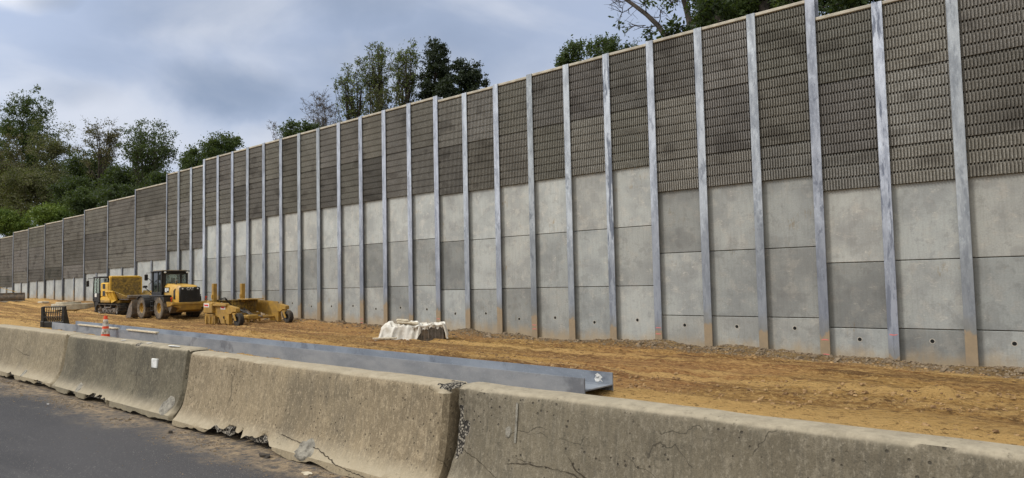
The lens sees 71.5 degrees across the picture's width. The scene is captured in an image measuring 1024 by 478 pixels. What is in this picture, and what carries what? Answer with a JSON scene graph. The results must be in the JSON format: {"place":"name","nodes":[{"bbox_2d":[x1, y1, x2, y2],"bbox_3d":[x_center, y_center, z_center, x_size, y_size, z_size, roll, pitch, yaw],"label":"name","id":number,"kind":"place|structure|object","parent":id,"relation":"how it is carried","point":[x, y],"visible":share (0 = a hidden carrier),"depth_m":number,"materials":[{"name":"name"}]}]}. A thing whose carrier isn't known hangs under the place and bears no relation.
{"place":"outdoors","nodes":[
{"label":"outdoors","id":0,"kind":"place"},
{"bbox_2d":[56,301,80,303],"bbox_3d":[-34.494,4.950,55.354,1.700,0.120,1.700,-2,-3,12],"label":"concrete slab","id":1,"kind":"object","parent":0,"point":[67,302],"visible":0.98,"depth_m":54.62,"materials":[{"name":"beige concrete"}]},
{"bbox_2d":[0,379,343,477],"bbox_3d":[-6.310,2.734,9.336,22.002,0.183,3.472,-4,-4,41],"label":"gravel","id":2,"kind":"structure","parent":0,"point":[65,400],"depth_m":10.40,"materials":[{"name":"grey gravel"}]},
{"bbox_2d":[0,375,351,477],"bbox_3d":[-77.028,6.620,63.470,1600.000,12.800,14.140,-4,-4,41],"label":"road","id":3,"kind":"structure","parent":0,"point":[65,442],"depth_m":9.29,"materials":[{"name":"grey asphalt"}]},
{"bbox_2d":[259,453,269,457],"bbox_3d":[-3.003,2.633,8.655,0.222,0.030,0.096,-4,-4,41],"label":"tyre scrap","id":4,"kind":"object","parent":3,"relation":"on","point":[265,455],"visible":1,"depth_m":8.62,"materials":[{"name":"black rubber"}]},
{"bbox_2d":[0,0,873,237],"label":"sky","id":5,"kind":"structure","parent":0,"point":[199,67],"materials":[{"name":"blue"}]},
{"bbox_2d":[0,225,1023,445],"bbox_3d":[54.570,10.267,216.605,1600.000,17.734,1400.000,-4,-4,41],"label":"ground","id":6,"kind":"structure","parent":0,"point":[741,372],"depth_m":16.17,"materials":[{"name":"soil"}]},
{"bbox_2d":[0,111,16,163],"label":"oak tree","id":7,"kind":"object","parent":6,"relation":"on","point":[1,136],"visible":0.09,"depth_m":155.38,"materials":[{"name":"green plant"}]},
{"bbox_2d":[0,171,20,234],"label":"spring tree","id":8,"kind":"object","parent":6,"relation":"on","point":[2,201],"visible":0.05,"depth_m":121.66,"materials":[{"name":"green plant"}]},
{"bbox_2d":[0,287,24,301],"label":"dozer blade","id":9,"kind":"object","parent":6,"relation":"on","point":[7,297],"visible":0.85,"depth_m":64.40,"materials":[{"name":"metal"}]},
{"bbox_2d":[0,206,34,237],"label":"leafy bush","id":10,"kind":"object","parent":6,"relation":"on","point":[14,223],"visible":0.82,"depth_m":97.46,"materials":[{"name":"green plant"}]},
{"bbox_2d":[0,155,38,236],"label":"oak tree","id":11,"kind":"object","parent":6,"relation":"on","point":[10,165],"visible":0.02,"depth_m":145.27,"materials":[{"name":"green plant"}]},
{"bbox_2d":[0,125,44,181],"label":"spring tree","id":12,"kind":"object","parent":6,"relation":"on","point":[19,154],"visible":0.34,"depth_m":124.00,"materials":[{"name":"green plant"}]},
{"bbox_2d":[0,84,64,168],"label":"oak tree","id":13,"kind":"object","parent":6,"relation":"on","point":[25,111],"visible":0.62,"depth_m":129.60,"materials":[{"name":"green plant"}]},
{"bbox_2d":[0,158,69,226],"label":"spring tree","id":14,"kind":"object","parent":6,"relation":"on","point":[24,182],"visible":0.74,"depth_m":104.32,"materials":[{"name":"green plant"}]},
{"bbox_2d":[0,324,83,386],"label":"concrete barrier","id":15,"kind":"object","parent":6,"relation":"on","point":[33,354],"visible":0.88,"depth_m":15.46,"materials":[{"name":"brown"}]},
{"bbox_2d":[23,199,74,226],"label":"leafy bush","id":16,"kind":"object","parent":6,"relation":"on","point":[44,214],"visible":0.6,"depth_m":85.45,"materials":[{"name":"green plant"}]},
{"bbox_2d":[21,117,78,204],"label":"spring tree","id":17,"kind":"object","parent":6,"relation":"on","point":[55,146],"visible":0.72,"depth_m":112.39,"materials":[{"name":"green plant"}]},
{"bbox_2d":[28,157,79,202],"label":"oak tree","id":18,"kind":"object","parent":6,"relation":"on","point":[48,174],"visible":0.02,"depth_m":124.71,"materials":[{"name":"green plant"}]},
{"bbox_2d":[40,306,69,327],"bbox_3d":[-20.032,3.411,31.204,1.040,0.928,0.470,-1,-3,0],"label":"skeleton bucket","id":19,"kind":"object","parent":6,"relation":"on","point":[63,318],"visible":0.91,"depth_m":31.03,"materials":[{"name":"black paint"}]},
{"bbox_2d":[42,173,98,205],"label":"oak tree","id":20,"kind":"object","parent":6,"relation":"on","point":[67,184],"visible":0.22,"depth_m":90.67,"materials":[{"name":"green plant"}]},
{"bbox_2d":[51,303,93,309],"bbox_3d":[-33.954,5.194,55.011,2.840,0.420,2.840,-3,-4,35],"label":"concrete slab","id":21,"kind":"object","parent":6,"relation":"on","point":[79,306],"visible":0.76,"depth_m":53.96,"materials":[{"name":"grey concrete"}]},
{"bbox_2d":[57,182,106,216],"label":"leafy bush","id":22,"kind":"object","parent":6,"relation":"on","point":[80,200],"visible":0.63,"depth_m":80.94,"materials":[{"name":"green plant"}]},
{"bbox_2d":[53,147,126,200],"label":"oak tree","id":23,"kind":"object","parent":6,"relation":"on","point":[73,166],"visible":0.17,"depth_m":103.88,"materials":[{"name":"green plant"}]},
{"bbox_2d":[68,117,125,185],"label":"tree","id":24,"kind":"object","parent":6,"relation":"on","point":[109,141],"visible":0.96,"depth_m":99.92,"materials":[{"name":"green plant"}]},
{"bbox_2d":[101,316,109,336],"bbox_3d":[-14.286,3.131,25.014,0.380,0.862,0.380,-3,-4,29],"label":"traffic cone","id":25,"kind":"object","parent":6,"relation":"on","point":[105,329],"visible":0.84,"depth_m":24.95,"materials":[{"name":"orange plastic"}]},
{"bbox_2d":[87,181,148,206],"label":"leafy bush","id":26,"kind":"object","parent":6,"relation":"on","point":[114,191],"visible":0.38,"depth_m":77.15,"materials":[{"name":"green plant"}]},
{"bbox_2d":[86,276,150,314],"bbox_3d":[-26.575,3.844,48.734,5.060,2.670,2.810,-4,-4,38],"label":"crawler dumper","id":27,"kind":"object","parent":6,"relation":"on","point":[115,295],"visible":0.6,"depth_m":48.62,"materials":[{"name":"yellow metal"}]},
{"bbox_2d":[93,159,147,192],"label":"oak tree","id":28,"kind":"object","parent":6,"relation":"on","point":[114,174],"visible":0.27,"depth_m":90.06,"materials":[{"name":"green plant"}]},
{"bbox_2d":[52,334,208,420],"bbox_3d":[-6.868,2.351,12.735,5.316,1.113,0.888,-4,-4,41],"label":"concrete barrier","id":29,"kind":"object","parent":6,"relation":"on","point":[148,378],"visible":0.94,"depth_m":12.09,"materials":[{"name":"grey concrete"}]},
{"bbox_2d":[114,118,181,188],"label":"maple tree","id":30,"kind":"object","parent":6,"relation":"on","point":[162,153],"visible":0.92,"depth_m":86.74,"materials":[{"name":"green plant"}]},
{"bbox_2d":[142,169,172,186],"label":"oak tree","id":31,"kind":"object","parent":6,"relation":"on","point":[156,178],"visible":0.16,"depth_m":79.23,"materials":[{"name":"green plant"}]},
{"bbox_2d":[126,270,208,318],"bbox_3d":[-20.373,3.261,42.095,6.080,2.800,2.480,-4,-4,41],"label":"wheel loader","id":32,"kind":"object","parent":6,"relation":"on","point":[173,292],"visible":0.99,"depth_m":40.95,"materials":[{"name":"metal"}]},
{"bbox_2d":[177,147,207,170],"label":"maple tree","id":33,"kind":"object","parent":6,"relation":"on","point":[186,162],"visible":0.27,"depth_m":72.27,"materials":[{"name":"green plant"}]},
{"bbox_2d":[184,129,246,166],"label":"maple tree","id":34,"kind":"object","parent":6,"relation":"on","point":[212,147],"visible":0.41,"depth_m":67.84,"materials":[{"name":"green plant"}]},
{"bbox_2d":[204,283,293,325],"bbox_3d":[-13.548,3.313,36.638,3.535,2.105,3.141,-4,-4,41],"label":"box grader","id":35,"kind":"object","parent":6,"relation":"on","point":[239,312],"visible":0.98,"depth_m":36.83,"materials":[{"name":"yellow paint"}]},
{"bbox_2d":[267,119,292,140],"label":"bare tree","id":36,"kind":"object","parent":6,"relation":"on","point":[273,125],"visible":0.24,"depth_m":55.09,"materials":[{"name":"grey plant"}]},
{"bbox_2d":[274,117,320,137],"bbox_3d":[-15.254,-4.608,50.962,3.220,8.070,3.292,-2,-3,15],"label":"leafy bush","id":37,"kind":"object","parent":6,"relation":"on","point":[293,125],"visible":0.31,"depth_m":50.54,"materials":[{"name":"green plant"}]},
{"bbox_2d":[172,350,467,477],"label":"concrete barrier","id":38,"kind":"object","parent":6,"relation":"on","point":[352,422],"visible":0.98,"depth_m":8.27,"materials":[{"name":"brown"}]},
{"bbox_2d":[299,88,343,128],"bbox_3d":[-14.046,-5.867,53.326,3.667,10.345,3.640,-1,-3,3],"label":"bare tree","id":39,"kind":"object","parent":6,"relation":"on","point":[323,115],"visible":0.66,"depth_m":53.03,"materials":[{"name":"grey plant"}]},
{"bbox_2d":[52,321,612,393],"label":"steel beam","id":40,"kind":"structure","parent":6,"relation":"on","point":[527,376],"depth_m":15.96,"materials":[{"name":"grey metal"}]},
{"bbox_2d":[78,324,119,328],"bbox_3d":[-15.328,3.232,26.332,3.782,0.089,0.110,-4,-4,41],"label":"timber strip","id":41,"kind":"object","parent":40,"relation":"on","point":[98,326],"visible":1,"depth_m":26.42,"materials":[{"name":"beige wood"}]},
{"bbox_2d":[126,329,158,332],"bbox_3d":[-12.357,3.074,23.782,2.358,0.071,0.110,-4,-4,41],"label":"timber strip","id":42,"kind":"object","parent":40,"relation":"on","point":[142,331],"visible":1,"depth_m":23.72,"materials":[{"name":"beige wood"}]},
{"bbox_2d":[594,373,602,382],"bbox_3d":[1.552,2.494,12.765,0.193,0.195,0.060,-4,-4,41],"label":"rag","id":43,"kind":"object","parent":40,"relation":"on","point":[598,377],"visible":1,"depth_m":12.76,"materials":[{"name":"white fabric"}]},
{"bbox_2d":[327,55,368,122],"bbox_3d":[-11.427,-7.118,51.115,3.052,12.308,3.143,-2,-3,19],"label":"willow tree","id":44,"kind":"object","parent":6,"relation":"on","point":[353,112],"visible":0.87,"depth_m":50.75,"materials":[{"name":"green plant"}]},
{"bbox_2d":[350,41,394,113],"bbox_3d":[-9.632,-7.721,50.781,3.440,13.119,3.306,-1,-3,-1],"label":"willow tree","id":45,"kind":"object","parent":6,"relation":"on","point":[379,78],"visible":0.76,"depth_m":50.56,"materials":[{"name":"green plant"}]},
{"bbox_2d":[360,82,404,114],"bbox_3d":[-8.545,-5.808,47.329,3.058,9.119,2.562,-3,-4,26],"label":"spring tree","id":46,"kind":"object","parent":6,"relation":"on","point":[380,102],"visible":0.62,"depth_m":47.05,"materials":[{"name":"green plant"}]},
{"bbox_2d":[373,337,396,339],"bbox_3d":[-4.494,3.512,25.146,0.840,0.060,0.100,-1,-3,-3],"label":"timber block","id":47,"kind":"object","parent":6,"relation":"on","point":[385,338],"depth_m":25.11,"materials":[{"name":"beige wood"}]},
{"bbox_2d":[385,37,422,107],"bbox_3d":[-7.342,-7.626,48.873,2.628,12.462,3.056,-1,-3,-10],"label":"willow tree","id":48,"kind":"object","parent":6,"relation":"on","point":[407,78],"visible":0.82,"depth_m":48.80,"materials":[{"name":"green plant"}]},
{"bbox_2d":[412,326,444,340],"bbox_3d":[-3.524,3.452,26.174,2.090,0.500,1.270,-1,-3,-3],"label":"form stack","id":49,"kind":"object","parent":6,"relation":"on","point":[430,334],"visible":0.44,"depth_m":25.61,"materials":[{"name":"wood"}]},
{"bbox_2d":[375,320,448,340],"bbox_3d":[-3.615,3.300,25.936,2.595,0.710,1.763,-1,-3,-3],"label":"tarpaulin","id":50,"kind":"object","parent":49,"relation":"on","point":[398,331],"visible":0.91,"depth_m":25.52,"materials":[{"name":"white fabric"}]},
{"bbox_2d":[396,319,418,324],"bbox_3d":[-3.785,2.998,25.769,0.820,0.170,0.300,5,-4,-9],"label":"folded sack","id":51,"kind":"object","parent":50,"relation":"on","point":[403,321],"visible":1,"depth_m":25.64,"materials":[{"name":"beige fabric"}]},
{"bbox_2d":[413,36,455,99],"bbox_3d":[-5.051,-7.713,48.203,3.201,12.164,3.296,0,-4,-21],"label":"cedar tree","id":52,"kind":"object","parent":6,"relation":"on","point":[437,67],"visible":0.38,"depth_m":48.01,"materials":[{"name":"green plant"}]},
{"bbox_2d":[431,74,461,98],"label":"cedar tree","id":53,"kind":"object","parent":6,"relation":"on","point":[445,87],"visible":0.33,"depth_m":46.58,"materials":[{"name":"green plant"}]},
{"bbox_2d":[439,56,484,94],"bbox_3d":[-2.883,-7.106,47.860,3.488,10.546,3.348,-4,-4,41],"label":"cedar tree","id":54,"kind":"object","parent":6,"relation":"on","point":[467,78],"visible":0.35,"depth_m":47.44,"materials":[{"name":"green plant"}]},
{"bbox_2d":[481,73,490,87],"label":"cedar tree","id":55,"kind":"object","parent":6,"relation":"on","point":[485,84],"visible":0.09,"depth_m":46.71,"materials":[{"name":"green plant"}]},
{"bbox_2d":[0,0,1023,367],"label":"noise wall","id":56,"kind":"structure","parent":6,"relation":"on","point":[880,138],"depth_m":25.48,"materials":[{"name":"concrete"}]},
{"bbox_2d":[554,34,586,66],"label":"maple tree","id":57,"kind":"object","parent":6,"relation":"on","point":[565,56],"visible":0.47,"depth_m":38.10,"materials":[{"name":"green plant"}]},
{"bbox_2d":[579,31,641,58],"bbox_3d":[5.270,-6.533,36.740,2.934,8.814,2.878,1,-4,-35],"label":"maple tree","id":58,"kind":"object","parent":6,"relation":"on","point":[608,45],"visible":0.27,"depth_m":36.51,"materials":[{"name":"green plant"}]},
{"bbox_2d":[202,310,1023,378],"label":"gravel","id":59,"kind":"structure","parent":6,"relation":"on","point":[944,368],"depth_m":21.71,"materials":[{"name":"gravel"}]},
{"bbox_2d":[606,0,680,41],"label":"tall tree","id":60,"kind":"object","parent":6,"relation":"on","point":[656,24],"visible":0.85,"depth_m":34.31,"materials":[{"name":"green plant"}]},
{"bbox_2d":[608,0,729,34],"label":"tall tree","id":61,"kind":"object","parent":6,"relation":"on","point":[703,6],"visible":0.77,"depth_m":31.11,"materials":[{"name":"green plant"}]},
{"bbox_2d":[644,0,785,23],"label":"tall tree","id":62,"kind":"object","parent":6,"relation":"on","point":[732,11],"visible":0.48,"depth_m":31.46,"materials":[{"name":"green plant"}]},
{"bbox_2d":[447,382,1023,477],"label":"concrete barrier","id":63,"kind":"object","parent":6,"relation":"on","point":[505,431],"visible":1,"depth_m":5.56,"materials":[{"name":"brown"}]},
{"bbox_2d":[705,0,829,25],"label":"tall tree","id":64,"kind":"object","parent":6,"relation":"on","point":[759,5],"visible":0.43,"depth_m":31.45,"materials":[{"name":"green plant"}]},
{"bbox_2d":[818,0,883,15],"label":"tall tree","id":65,"kind":"object","parent":6,"relation":"on","point":[837,6],"visible":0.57,"depth_m":28.93,"materials":[{"name":"green plant"}]}
]}

